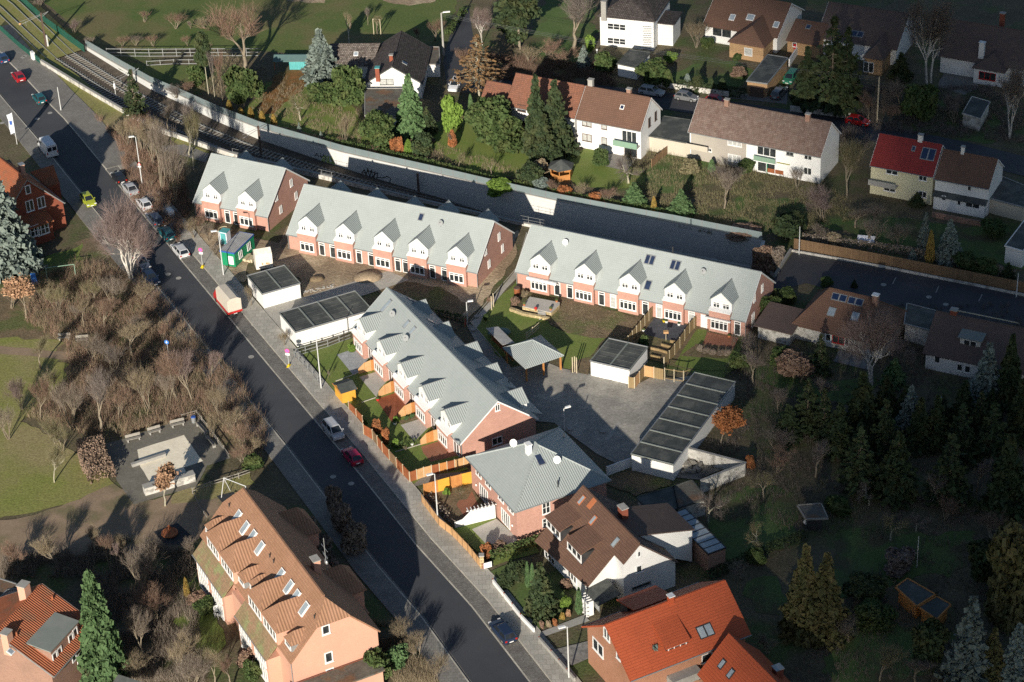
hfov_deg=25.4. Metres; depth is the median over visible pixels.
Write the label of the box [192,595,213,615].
shrub
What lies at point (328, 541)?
hedge bush
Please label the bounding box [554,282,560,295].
terrace door
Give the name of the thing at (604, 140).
window
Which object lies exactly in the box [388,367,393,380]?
terrace door
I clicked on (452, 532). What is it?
wooden fence
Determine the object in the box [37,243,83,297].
lawn
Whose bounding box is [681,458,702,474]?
yard clutter
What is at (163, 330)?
bare shrub
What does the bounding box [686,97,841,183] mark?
cream house
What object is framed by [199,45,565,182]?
undergrowth
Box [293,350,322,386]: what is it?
fence
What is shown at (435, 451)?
terrace
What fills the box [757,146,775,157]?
window
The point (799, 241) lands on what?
street lamp
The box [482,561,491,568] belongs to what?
picket gate
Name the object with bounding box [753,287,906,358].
hipped house
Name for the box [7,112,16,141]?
flag pole
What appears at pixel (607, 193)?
bare tree
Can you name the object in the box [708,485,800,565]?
lawn
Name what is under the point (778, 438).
bare tree
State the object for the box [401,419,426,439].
terrace
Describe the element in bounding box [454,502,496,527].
pergola
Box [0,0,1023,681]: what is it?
ground
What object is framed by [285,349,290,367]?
round sign
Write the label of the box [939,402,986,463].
conifer
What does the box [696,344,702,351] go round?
bed plant
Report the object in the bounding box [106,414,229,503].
playground paving
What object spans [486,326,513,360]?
wooden shelter
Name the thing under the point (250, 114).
thuja
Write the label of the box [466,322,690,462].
court
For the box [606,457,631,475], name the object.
garden wall
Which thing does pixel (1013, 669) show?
conifer
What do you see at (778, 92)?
parked car
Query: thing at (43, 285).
bare shrub
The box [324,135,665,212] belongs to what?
hedge
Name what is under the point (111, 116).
grass
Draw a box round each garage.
[247,265,300,307]
[427,46,439,76]
[590,338,647,383]
[616,49,650,79]
[746,54,788,97]
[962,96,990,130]
[989,176,1023,220]
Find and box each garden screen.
[358,360,373,373]
[378,381,393,396]
[398,402,414,416]
[420,429,437,444]
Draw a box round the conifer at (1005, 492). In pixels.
[974,433,1023,526]
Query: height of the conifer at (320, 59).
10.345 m
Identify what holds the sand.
on the playground paving
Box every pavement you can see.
[0,24,133,168]
[0,96,466,681]
[119,161,579,681]
[162,144,208,162]
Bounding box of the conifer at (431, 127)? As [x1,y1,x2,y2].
[418,106,438,134]
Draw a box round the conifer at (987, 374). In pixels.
[968,342,999,405]
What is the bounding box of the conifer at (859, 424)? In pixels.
[841,421,880,467]
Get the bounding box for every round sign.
[198,248,204,267]
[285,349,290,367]
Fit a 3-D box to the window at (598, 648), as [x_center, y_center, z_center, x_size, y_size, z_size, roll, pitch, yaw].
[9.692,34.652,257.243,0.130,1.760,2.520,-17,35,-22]
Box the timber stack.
[243,253,253,262]
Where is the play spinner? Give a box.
[161,525,177,537]
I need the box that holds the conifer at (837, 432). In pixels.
[817,401,854,462]
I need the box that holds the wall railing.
[232,148,751,263]
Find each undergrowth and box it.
[0,530,208,681]
[24,255,268,452]
[86,103,193,241]
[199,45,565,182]
[371,617,438,681]
[454,47,617,86]
[623,148,868,242]
[696,300,1023,681]
[818,81,1023,142]
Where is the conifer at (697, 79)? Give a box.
[688,69,705,92]
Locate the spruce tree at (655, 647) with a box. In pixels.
[652,644,666,678]
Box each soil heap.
[309,275,323,281]
[353,271,381,282]
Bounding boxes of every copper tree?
[0,273,34,316]
[152,461,180,505]
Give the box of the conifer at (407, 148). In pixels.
[403,139,411,154]
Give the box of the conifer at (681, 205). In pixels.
[665,189,699,217]
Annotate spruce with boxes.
[0,177,48,283]
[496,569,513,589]
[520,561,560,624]
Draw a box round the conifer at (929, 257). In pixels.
[924,230,934,263]
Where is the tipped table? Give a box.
[857,235,874,242]
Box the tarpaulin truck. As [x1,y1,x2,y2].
[213,284,242,315]
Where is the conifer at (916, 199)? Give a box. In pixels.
[907,192,926,208]
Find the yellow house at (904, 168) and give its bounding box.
[868,133,945,204]
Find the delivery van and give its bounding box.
[37,135,58,157]
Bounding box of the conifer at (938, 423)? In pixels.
[927,394,948,451]
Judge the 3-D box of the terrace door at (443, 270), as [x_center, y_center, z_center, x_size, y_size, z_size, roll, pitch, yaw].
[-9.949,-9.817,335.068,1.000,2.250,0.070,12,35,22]
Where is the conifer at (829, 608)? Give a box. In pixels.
[801,552,854,651]
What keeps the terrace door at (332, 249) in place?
in the row house at (447, 241)
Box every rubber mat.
[154,523,192,544]
[217,492,234,501]
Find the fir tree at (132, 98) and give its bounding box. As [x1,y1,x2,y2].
[122,69,148,119]
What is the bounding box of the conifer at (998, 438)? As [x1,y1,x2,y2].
[969,401,1009,467]
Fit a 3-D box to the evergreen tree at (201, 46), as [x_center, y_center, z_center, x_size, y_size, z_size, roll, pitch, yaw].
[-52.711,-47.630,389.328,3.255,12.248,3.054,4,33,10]
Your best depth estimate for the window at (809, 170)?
356.40 m
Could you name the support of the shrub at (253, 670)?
on the ground at (270, 480)
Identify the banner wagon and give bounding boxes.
[253,247,272,270]
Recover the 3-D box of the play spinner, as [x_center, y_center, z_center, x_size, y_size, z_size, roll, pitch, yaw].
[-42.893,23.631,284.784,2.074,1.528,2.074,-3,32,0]
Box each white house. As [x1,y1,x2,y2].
[482,80,511,98]
[507,72,584,141]
[535,485,726,616]
[575,77,662,158]
[597,0,681,49]
[932,145,1004,226]
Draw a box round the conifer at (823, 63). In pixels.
[799,15,862,116]
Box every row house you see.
[192,150,309,230]
[286,180,514,287]
[351,287,541,457]
[514,224,775,335]
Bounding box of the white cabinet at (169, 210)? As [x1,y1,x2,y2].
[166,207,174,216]
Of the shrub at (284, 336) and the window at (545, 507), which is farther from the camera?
the shrub at (284, 336)
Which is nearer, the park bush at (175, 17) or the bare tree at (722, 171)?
the bare tree at (722, 171)
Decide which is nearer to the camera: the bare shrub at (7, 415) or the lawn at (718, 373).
the bare shrub at (7, 415)
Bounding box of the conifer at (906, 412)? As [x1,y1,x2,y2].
[893,385,917,435]
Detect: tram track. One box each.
[0,6,231,150]
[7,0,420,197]
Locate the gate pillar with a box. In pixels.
[479,553,483,567]
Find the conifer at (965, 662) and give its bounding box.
[933,595,993,681]
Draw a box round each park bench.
[58,333,69,340]
[75,334,87,340]
[125,432,140,442]
[147,424,160,434]
[170,418,184,427]
[195,422,207,434]
[203,433,216,447]
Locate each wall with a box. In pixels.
[40,59,752,268]
[85,39,762,265]
[131,452,165,466]
[142,470,195,495]
[492,578,534,631]
[538,636,575,680]
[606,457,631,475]
[656,82,728,96]
[688,447,746,492]
[767,248,791,277]
[789,47,797,65]
[790,105,850,117]
[791,249,1023,295]
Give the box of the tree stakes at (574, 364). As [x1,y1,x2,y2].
[572,356,576,372]
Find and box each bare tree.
[27,533,56,565]
[28,378,50,417]
[30,333,51,369]
[46,442,71,482]
[68,306,81,320]
[76,296,91,326]
[80,362,117,433]
[83,524,100,556]
[92,297,120,328]
[109,542,118,564]
[111,116,138,147]
[114,320,151,355]
[119,604,152,658]
[123,113,153,152]
[127,315,153,340]
[133,115,163,165]
[143,116,175,190]
[151,346,184,399]
[157,141,188,205]
[161,101,174,128]
[162,84,185,97]
[165,349,192,403]
[168,164,189,189]
[178,81,193,92]
[180,102,194,154]
[182,107,201,169]
[192,0,267,68]
[195,647,221,681]
[205,51,214,97]
[206,351,221,378]
[213,49,222,100]
[216,652,233,681]
[286,91,309,120]
[337,113,354,143]
[343,12,351,42]
[373,15,381,34]
[413,27,420,39]
[426,19,446,40]
[458,152,464,166]
[470,3,492,44]
[482,156,495,174]
[512,44,541,63]
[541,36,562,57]
[543,180,558,191]
[550,46,581,65]
[558,0,599,50]
[573,182,591,196]
[598,187,617,202]
[614,154,643,182]
[684,20,709,47]
[696,491,730,523]
[706,163,745,189]
[719,168,743,208]
[726,558,747,579]
[741,521,761,552]
[742,349,767,384]
[743,471,774,500]
[762,425,800,455]
[767,442,798,474]
[769,388,787,412]
[788,167,806,188]
[799,183,832,220]
[809,223,827,239]
[810,439,830,476]
[812,376,839,409]
[832,615,856,642]
[833,304,902,385]
[835,139,865,196]
[837,122,861,154]
[844,135,875,158]
[846,208,873,227]
[854,219,890,245]
[854,479,874,505]
[857,90,874,119]
[864,202,894,227]
[873,643,909,680]
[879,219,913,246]
[880,511,912,540]
[884,104,900,125]
[886,336,910,363]
[887,75,904,117]
[898,0,959,83]
[904,657,938,681]
[906,512,932,532]
[926,472,947,505]
[930,11,949,82]
[935,91,965,123]
[936,494,966,520]
[971,457,993,493]
[975,510,1008,539]
[995,57,1023,138]
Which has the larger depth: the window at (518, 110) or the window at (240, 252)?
the window at (518, 110)
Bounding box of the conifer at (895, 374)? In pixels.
[879,357,907,390]
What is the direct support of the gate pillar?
on the ground at (270, 480)
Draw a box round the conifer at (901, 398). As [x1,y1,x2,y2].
[891,384,909,422]
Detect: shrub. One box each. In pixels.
[0,287,14,308]
[0,404,14,439]
[0,537,28,568]
[2,375,27,409]
[32,277,52,300]
[33,414,72,450]
[37,367,63,393]
[41,283,67,312]
[44,380,90,426]
[75,332,113,360]
[79,280,105,302]
[95,533,112,565]
[96,343,127,376]
[97,272,127,304]
[106,384,132,418]
[108,366,137,393]
[113,532,124,551]
[117,548,164,588]
[121,648,150,679]
[123,364,155,411]
[125,579,170,622]
[131,283,153,301]
[135,300,157,319]
[142,172,157,186]
[149,191,165,200]
[152,371,175,404]
[156,322,172,342]
[164,629,199,666]
[171,653,217,681]
[178,217,196,237]
[179,536,195,551]
[185,589,206,605]
[191,213,205,234]
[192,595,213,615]
[196,222,213,240]
[201,384,227,416]
[204,412,219,438]
[209,243,218,255]
[214,407,245,431]
[225,423,248,448]
[229,443,249,462]
[236,647,252,667]
[241,452,263,470]
[242,659,261,681]
[243,285,254,305]
[250,435,264,452]
[278,331,291,344]
[347,344,355,351]
[363,647,391,679]
[386,643,409,670]
[388,616,412,642]
[391,438,399,447]
[392,416,399,422]
[399,630,425,661]
[423,650,450,681]
[442,487,450,494]
[452,486,466,494]
[480,542,490,558]
[491,539,506,551]
[506,559,528,582]
[510,296,519,305]
[521,290,528,296]
[559,578,572,588]
[559,595,571,607]
[637,335,648,345]
[728,351,750,369]
[737,331,757,354]
[751,245,773,273]
[769,245,785,269]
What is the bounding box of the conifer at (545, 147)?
[526,113,562,165]
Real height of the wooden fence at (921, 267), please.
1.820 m
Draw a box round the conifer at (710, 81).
[707,77,714,88]
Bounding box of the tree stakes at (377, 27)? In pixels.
[372,19,380,33]
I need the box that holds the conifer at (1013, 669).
[999,622,1023,681]
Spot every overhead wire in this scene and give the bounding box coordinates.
[443,16,870,79]
[446,15,877,78]
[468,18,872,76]
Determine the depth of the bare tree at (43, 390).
305.56 m
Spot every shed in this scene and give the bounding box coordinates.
[273,54,306,69]
[332,378,357,402]
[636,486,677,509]
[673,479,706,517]
[895,577,935,618]
[918,596,951,623]
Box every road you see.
[0,63,528,681]
[773,252,1023,325]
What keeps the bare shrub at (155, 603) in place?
on the ground at (270, 480)
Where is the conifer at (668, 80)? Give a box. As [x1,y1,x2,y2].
[662,69,673,87]
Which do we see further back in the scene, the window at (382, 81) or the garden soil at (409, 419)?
the window at (382, 81)
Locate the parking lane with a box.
[107,166,550,681]
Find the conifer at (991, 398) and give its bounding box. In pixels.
[984,387,1004,420]
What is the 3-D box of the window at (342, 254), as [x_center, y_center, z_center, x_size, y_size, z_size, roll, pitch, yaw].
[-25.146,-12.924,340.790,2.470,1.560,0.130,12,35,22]
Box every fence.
[0,26,40,63]
[20,0,84,51]
[106,48,260,56]
[146,59,196,65]
[191,469,249,493]
[196,410,228,455]
[293,331,350,355]
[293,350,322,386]
[348,401,362,422]
[363,424,408,479]
[409,457,470,481]
[421,494,481,568]
[423,472,471,496]
[431,308,462,322]
[526,323,538,338]
[620,306,652,342]
[628,365,663,388]
[651,146,666,167]
[663,315,696,366]
[664,367,689,382]
[794,238,1023,292]
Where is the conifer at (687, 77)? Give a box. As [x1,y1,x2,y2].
[683,73,690,85]
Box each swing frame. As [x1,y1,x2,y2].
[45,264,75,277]
[221,478,246,497]
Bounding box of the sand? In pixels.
[137,435,202,481]
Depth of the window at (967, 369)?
307.65 m
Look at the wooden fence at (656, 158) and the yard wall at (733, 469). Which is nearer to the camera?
the yard wall at (733, 469)
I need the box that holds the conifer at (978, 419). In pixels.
[963,391,990,437]
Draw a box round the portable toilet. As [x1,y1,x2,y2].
[219,228,230,244]
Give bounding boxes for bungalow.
[703,0,804,61]
[822,1,915,75]
[938,11,1023,87]
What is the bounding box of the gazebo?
[548,159,573,181]
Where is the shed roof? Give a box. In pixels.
[113,674,140,681]
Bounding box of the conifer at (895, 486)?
[871,429,920,512]
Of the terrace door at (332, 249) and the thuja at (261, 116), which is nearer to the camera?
the terrace door at (332, 249)
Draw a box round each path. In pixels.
[0,346,125,365]
[287,0,324,2]
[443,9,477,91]
[542,615,589,635]
[556,641,587,664]
[938,73,978,94]
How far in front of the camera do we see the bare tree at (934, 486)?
281.30 m
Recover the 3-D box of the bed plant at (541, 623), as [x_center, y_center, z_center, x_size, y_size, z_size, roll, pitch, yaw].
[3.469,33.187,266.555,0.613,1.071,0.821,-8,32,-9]
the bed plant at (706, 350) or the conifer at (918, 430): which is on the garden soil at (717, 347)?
the bed plant at (706, 350)
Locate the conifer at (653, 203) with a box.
[651,196,656,210]
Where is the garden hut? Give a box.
[797,503,828,529]
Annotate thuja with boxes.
[183,577,190,597]
[226,100,232,110]
[237,107,243,114]
[247,107,254,117]
[259,111,265,121]
[270,114,277,125]
[525,561,529,586]
[530,563,534,584]
[575,587,583,614]
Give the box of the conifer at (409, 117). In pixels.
[392,73,427,140]
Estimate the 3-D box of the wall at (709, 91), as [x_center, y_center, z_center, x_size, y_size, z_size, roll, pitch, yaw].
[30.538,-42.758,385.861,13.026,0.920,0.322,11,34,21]
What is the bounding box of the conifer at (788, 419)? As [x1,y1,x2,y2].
[770,404,805,445]
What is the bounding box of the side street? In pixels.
[446,70,1023,175]
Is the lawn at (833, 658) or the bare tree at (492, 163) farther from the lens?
the bare tree at (492, 163)
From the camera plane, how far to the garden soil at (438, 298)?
331.70 m
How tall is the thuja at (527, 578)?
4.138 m
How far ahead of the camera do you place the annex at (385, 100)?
381.54 m
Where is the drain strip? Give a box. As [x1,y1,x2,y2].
[605,422,620,439]
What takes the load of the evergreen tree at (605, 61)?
on the ground at (270, 480)
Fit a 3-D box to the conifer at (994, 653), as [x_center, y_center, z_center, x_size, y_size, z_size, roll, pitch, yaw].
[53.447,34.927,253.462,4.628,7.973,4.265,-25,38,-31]
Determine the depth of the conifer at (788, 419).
295.54 m
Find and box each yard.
[606,471,671,495]
[676,465,720,479]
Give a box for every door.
[220,233,225,243]
[224,210,230,223]
[228,256,233,264]
[233,211,237,224]
[318,242,325,255]
[329,244,335,257]
[356,250,362,263]
[368,252,373,265]
[368,347,372,359]
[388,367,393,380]
[394,258,401,271]
[402,259,407,272]
[409,391,413,402]
[429,265,435,278]
[431,416,436,429]
[441,267,446,280]
[453,440,459,456]
[479,482,487,504]
[501,507,509,529]
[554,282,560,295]
[567,284,572,298]
[592,364,607,378]
[598,291,604,305]
[610,294,616,308]
[612,368,627,383]
[642,301,648,314]
[656,304,662,318]
[688,311,694,323]
[701,314,707,327]
[734,321,740,335]
[750,85,762,97]
[751,311,754,327]
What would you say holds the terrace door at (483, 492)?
in the brick house at (526, 485)
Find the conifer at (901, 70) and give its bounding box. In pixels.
[886,52,914,82]
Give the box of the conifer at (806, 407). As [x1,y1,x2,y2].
[793,378,823,434]
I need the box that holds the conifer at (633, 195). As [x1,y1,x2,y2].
[621,182,648,208]
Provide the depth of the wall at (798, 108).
376.81 m
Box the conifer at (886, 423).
[868,397,900,461]
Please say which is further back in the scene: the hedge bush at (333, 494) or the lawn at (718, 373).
the lawn at (718, 373)
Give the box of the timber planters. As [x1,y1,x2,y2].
[648,340,676,358]
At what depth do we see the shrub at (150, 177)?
362.22 m
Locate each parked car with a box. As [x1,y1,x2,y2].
[0,52,9,63]
[11,71,25,82]
[31,92,46,104]
[79,191,96,206]
[110,171,126,184]
[121,181,139,196]
[133,255,150,270]
[136,197,152,210]
[140,268,160,285]
[145,211,163,226]
[157,225,175,241]
[170,242,189,258]
[321,416,344,440]
[341,446,363,466]
[448,76,462,91]
[488,618,516,645]
[638,83,664,96]
[674,89,698,102]
[705,93,723,101]
[770,85,787,99]
[782,67,798,83]
[845,113,870,126]
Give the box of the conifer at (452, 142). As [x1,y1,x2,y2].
[447,129,456,147]
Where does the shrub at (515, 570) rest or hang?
on the ground at (270, 480)
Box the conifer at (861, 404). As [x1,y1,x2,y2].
[845,371,880,436]
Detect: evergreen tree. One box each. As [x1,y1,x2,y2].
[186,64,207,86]
[193,30,210,94]
[221,64,265,106]
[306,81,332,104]
[329,64,365,106]
[357,108,395,147]
[368,146,380,152]
[389,137,396,152]
[396,137,403,152]
[411,131,432,157]
[441,94,463,132]
[464,95,511,145]
[469,96,496,133]
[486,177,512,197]
[487,116,524,153]
[492,0,542,48]
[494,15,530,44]
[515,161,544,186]
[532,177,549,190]
[533,158,549,173]
[557,185,572,195]
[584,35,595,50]
[586,192,604,201]
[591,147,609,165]
[594,50,617,73]
[634,57,666,85]
[663,51,677,62]
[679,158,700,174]
[700,37,714,48]
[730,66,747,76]
[732,53,741,60]
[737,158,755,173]
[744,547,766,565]
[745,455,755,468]
[759,296,781,313]
[769,345,788,366]
[770,214,801,239]
[770,286,797,305]
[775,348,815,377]
[780,210,806,229]
[823,495,851,517]
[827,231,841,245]
[853,597,898,634]
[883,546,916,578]
[899,83,939,122]
[910,617,950,668]
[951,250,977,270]
[967,538,994,583]
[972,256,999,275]
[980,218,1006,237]
[983,518,1023,636]
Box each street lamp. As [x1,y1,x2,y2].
[128,135,142,184]
[211,230,223,274]
[316,337,321,387]
[426,473,437,515]
[440,11,449,55]
[466,299,472,322]
[558,625,569,677]
[563,405,570,430]
[798,227,799,253]
[876,77,879,122]
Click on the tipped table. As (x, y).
(862, 237)
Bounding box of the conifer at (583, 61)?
[576,45,591,70]
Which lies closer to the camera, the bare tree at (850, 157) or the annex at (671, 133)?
the bare tree at (850, 157)
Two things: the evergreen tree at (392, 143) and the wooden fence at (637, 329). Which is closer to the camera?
the wooden fence at (637, 329)
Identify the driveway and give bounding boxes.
[251,271,407,339]
[730,65,792,103]
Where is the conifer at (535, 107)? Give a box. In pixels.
[520,74,544,153]
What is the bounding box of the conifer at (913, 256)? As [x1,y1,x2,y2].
[907,249,917,260]
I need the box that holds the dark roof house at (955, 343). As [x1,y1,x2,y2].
[922,306,1023,378]
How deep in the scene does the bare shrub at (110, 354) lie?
315.82 m
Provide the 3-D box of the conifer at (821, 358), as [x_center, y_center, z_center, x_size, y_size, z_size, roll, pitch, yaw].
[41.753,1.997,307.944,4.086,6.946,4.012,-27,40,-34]
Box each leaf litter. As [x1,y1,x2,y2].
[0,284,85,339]
[28,238,253,459]
[256,70,305,116]
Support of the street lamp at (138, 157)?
on the ground at (270, 480)
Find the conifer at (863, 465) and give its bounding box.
[835,426,880,502]
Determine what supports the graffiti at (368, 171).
attached to the noise barrier wall at (559, 209)
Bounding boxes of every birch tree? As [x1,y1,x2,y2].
[86,188,150,279]
[112,209,156,278]
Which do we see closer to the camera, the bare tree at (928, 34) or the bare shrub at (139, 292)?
the bare shrub at (139, 292)
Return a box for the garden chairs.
[213,605,219,618]
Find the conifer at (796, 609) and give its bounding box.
[777,543,818,648]
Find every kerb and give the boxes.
[0,51,106,168]
[0,95,468,681]
[105,169,530,681]
[118,165,552,681]
[135,161,580,681]
[469,270,514,322]
[476,328,510,367]
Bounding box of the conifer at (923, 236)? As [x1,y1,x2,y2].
[916,212,929,251]
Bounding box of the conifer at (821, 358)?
[808,334,834,379]
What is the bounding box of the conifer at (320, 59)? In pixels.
[299,28,338,86]
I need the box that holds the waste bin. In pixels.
[191,415,195,422]
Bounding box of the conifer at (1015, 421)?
[1002,377,1023,448]
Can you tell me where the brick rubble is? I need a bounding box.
[303,284,333,293]
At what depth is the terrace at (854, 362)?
312.94 m
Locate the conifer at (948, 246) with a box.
[935,219,962,267]
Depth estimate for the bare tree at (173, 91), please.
391.05 m
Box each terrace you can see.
[337,351,367,373]
[360,372,386,396]
[378,393,406,421]
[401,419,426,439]
[421,441,456,461]
[456,492,478,515]
[472,519,516,543]
[509,297,559,320]
[607,153,635,170]
[645,318,686,340]
[703,332,737,347]
[834,349,869,369]
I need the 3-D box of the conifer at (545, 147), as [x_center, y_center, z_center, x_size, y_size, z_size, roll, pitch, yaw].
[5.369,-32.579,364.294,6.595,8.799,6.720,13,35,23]
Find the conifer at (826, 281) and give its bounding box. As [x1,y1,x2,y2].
[820,276,833,286]
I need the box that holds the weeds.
[552,299,638,336]
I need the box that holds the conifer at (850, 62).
[826,26,863,116]
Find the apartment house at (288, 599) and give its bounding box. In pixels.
[192,487,384,681]
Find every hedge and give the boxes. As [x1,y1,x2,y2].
[76,434,116,483]
[188,92,342,144]
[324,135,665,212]
[370,418,382,433]
[381,427,389,443]
[395,438,417,448]
[423,492,455,524]
[435,309,466,322]
[444,7,467,34]
[488,534,537,562]
[675,79,747,98]
[705,529,808,580]
[795,232,1016,275]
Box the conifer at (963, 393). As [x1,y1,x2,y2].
[947,380,976,430]
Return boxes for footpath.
[471,232,526,327]
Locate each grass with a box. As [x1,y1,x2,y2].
[0,337,68,422]
[0,418,113,517]
[43,0,456,53]
[46,59,125,128]
[117,60,205,92]
[170,137,208,153]
[171,473,254,503]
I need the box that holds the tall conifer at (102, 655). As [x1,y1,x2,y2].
[76,569,132,681]
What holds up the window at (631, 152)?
in the white house at (618, 122)
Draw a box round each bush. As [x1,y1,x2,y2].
[32,0,42,7]
[68,19,81,33]
[83,37,94,42]
[116,36,129,46]
[128,35,143,45]
[139,10,151,21]
[145,34,157,46]
[165,12,189,28]
[181,35,188,45]
[192,17,206,27]
[317,533,334,559]
[324,485,342,513]
[326,558,339,566]
[330,501,351,532]
[340,519,366,554]
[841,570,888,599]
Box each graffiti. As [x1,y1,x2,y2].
[321,155,334,164]
[361,168,390,181]
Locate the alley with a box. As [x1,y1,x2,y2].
[414,471,470,485]
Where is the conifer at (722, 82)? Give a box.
[716,78,727,90]
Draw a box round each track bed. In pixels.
[0,0,84,60]
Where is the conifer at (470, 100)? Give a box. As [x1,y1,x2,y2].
[467,94,472,110]
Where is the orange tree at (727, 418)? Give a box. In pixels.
[711,404,746,444]
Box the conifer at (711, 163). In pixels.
[707,159,715,171]
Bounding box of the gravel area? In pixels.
[0,484,221,562]
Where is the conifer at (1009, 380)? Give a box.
[995,333,1022,413]
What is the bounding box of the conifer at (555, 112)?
[544,79,579,159]
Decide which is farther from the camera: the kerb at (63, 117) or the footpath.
the kerb at (63, 117)
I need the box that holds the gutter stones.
[0,93,470,681]
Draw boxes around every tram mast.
[19,12,48,46]
[243,125,264,156]
[404,172,424,195]
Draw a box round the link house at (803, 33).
[785,18,827,57]
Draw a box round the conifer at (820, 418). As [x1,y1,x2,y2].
[806,388,833,444]
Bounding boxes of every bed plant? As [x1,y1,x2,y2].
[539,620,543,628]
[546,620,551,627]
[552,618,557,625]
[559,612,564,619]
[565,609,570,616]
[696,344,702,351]
[702,347,709,353]
[709,348,716,354]
[717,349,723,355]
[723,349,730,355]
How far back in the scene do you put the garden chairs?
271.17 m
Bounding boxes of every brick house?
[0,157,66,244]
[0,579,82,681]
[465,426,611,539]
[581,579,751,681]
[697,633,789,681]
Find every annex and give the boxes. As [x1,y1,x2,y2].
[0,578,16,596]
[364,88,402,130]
[648,115,690,157]
[903,303,935,345]
[1004,220,1023,267]
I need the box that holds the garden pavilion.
[503,335,563,381]
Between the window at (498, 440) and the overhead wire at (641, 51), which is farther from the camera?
the overhead wire at (641, 51)
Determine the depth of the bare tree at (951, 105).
371.04 m
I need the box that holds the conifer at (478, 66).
[449,34,507,95]
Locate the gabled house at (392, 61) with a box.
[330,31,431,98]
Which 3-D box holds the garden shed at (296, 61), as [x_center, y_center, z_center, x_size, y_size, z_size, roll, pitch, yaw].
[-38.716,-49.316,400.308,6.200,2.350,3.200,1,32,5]
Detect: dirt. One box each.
[197,226,518,318]
[383,0,435,5]
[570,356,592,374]
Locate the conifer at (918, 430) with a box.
[904,397,935,458]
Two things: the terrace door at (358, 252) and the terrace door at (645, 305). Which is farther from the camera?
the terrace door at (358, 252)
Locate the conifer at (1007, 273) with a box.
[999,262,1016,279]
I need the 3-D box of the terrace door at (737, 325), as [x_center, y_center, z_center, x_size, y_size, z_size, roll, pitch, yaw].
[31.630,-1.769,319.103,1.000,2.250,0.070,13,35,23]
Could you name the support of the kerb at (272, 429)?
on the ground at (270, 480)
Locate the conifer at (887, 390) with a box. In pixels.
[873,375,897,415]
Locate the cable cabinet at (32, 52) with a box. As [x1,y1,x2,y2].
[30,50,34,59]
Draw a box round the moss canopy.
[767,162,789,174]
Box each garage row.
[279,290,369,346]
[631,372,735,480]
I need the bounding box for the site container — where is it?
[219,231,254,266]
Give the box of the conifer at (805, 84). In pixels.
[788,46,821,112]
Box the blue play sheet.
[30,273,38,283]
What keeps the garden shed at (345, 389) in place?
on the ground at (270, 480)
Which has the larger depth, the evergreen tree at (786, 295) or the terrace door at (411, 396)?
the evergreen tree at (786, 295)
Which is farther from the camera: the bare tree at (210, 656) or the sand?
the sand
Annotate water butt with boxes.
[514,286,519,295]
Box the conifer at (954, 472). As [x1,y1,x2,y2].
[921,433,977,513]
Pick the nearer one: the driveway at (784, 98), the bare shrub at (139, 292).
the bare shrub at (139, 292)
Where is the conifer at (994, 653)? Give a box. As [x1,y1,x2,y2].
[980,626,1005,681]
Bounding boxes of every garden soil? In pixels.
[378,281,467,329]
[392,416,417,423]
[429,483,483,526]
[549,298,640,339]
[632,318,737,369]
[695,344,733,357]
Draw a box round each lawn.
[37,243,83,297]
[174,579,225,660]
[244,81,389,154]
[303,338,467,483]
[431,107,528,177]
[453,518,510,551]
[477,282,603,368]
[490,565,582,628]
[491,539,538,565]
[523,0,599,68]
[567,149,646,189]
[644,154,709,192]
[672,61,753,93]
[675,329,743,370]
[678,337,742,377]
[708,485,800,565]
[731,196,808,234]
[742,576,786,614]
[756,365,878,403]
[819,208,1023,268]
[822,620,934,681]
[831,528,977,597]
[898,84,1002,143]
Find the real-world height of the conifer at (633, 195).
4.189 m
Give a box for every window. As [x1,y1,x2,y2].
[24,184,30,194]
[25,199,34,212]
[30,224,39,237]
[36,196,46,209]
[37,224,49,236]
[52,650,57,660]
[57,645,61,655]
[68,632,73,642]
[72,626,77,637]
[204,208,218,219]
[238,249,242,259]
[239,216,253,227]
[247,241,250,250]
[300,241,314,252]
[321,624,330,636]
[324,651,333,664]
[337,249,351,260]
[354,338,362,354]
[374,359,382,377]
[375,257,390,268]
[380,79,393,84]
[394,382,403,400]
[410,264,424,275]
[416,405,424,423]
[437,429,446,447]
[449,272,463,283]
[492,436,502,446]
[495,404,500,411]
[517,104,525,112]
[530,281,546,291]
[542,502,549,515]
[542,518,545,527]
[544,550,554,566]
[567,570,576,585]
[575,289,591,301]
[582,121,591,127]
[582,133,591,142]
[592,636,603,659]
[601,137,607,145]
[603,627,609,643]
[607,23,625,30]
[607,37,625,45]
[619,299,636,311]
[622,130,636,142]
[624,148,636,157]
[632,581,650,590]
[636,564,642,574]
[637,550,641,558]
[648,117,650,127]
[654,110,656,121]
[664,309,681,321]
[701,652,712,664]
[710,319,727,331]
[712,28,731,38]
[727,141,741,147]
[728,153,740,162]
[744,47,751,56]
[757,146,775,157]
[757,162,774,173]
[786,152,793,156]
[803,155,811,160]
[803,167,811,175]
[825,333,830,342]
[831,335,844,345]
[863,61,873,72]
[883,188,895,192]
[885,170,897,175]
[918,176,926,181]
[918,190,926,198]
[933,357,940,364]
[956,363,962,372]
[963,365,970,373]
[965,203,979,208]
[978,71,995,81]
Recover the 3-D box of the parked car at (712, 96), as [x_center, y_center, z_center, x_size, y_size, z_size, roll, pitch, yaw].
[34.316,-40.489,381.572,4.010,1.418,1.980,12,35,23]

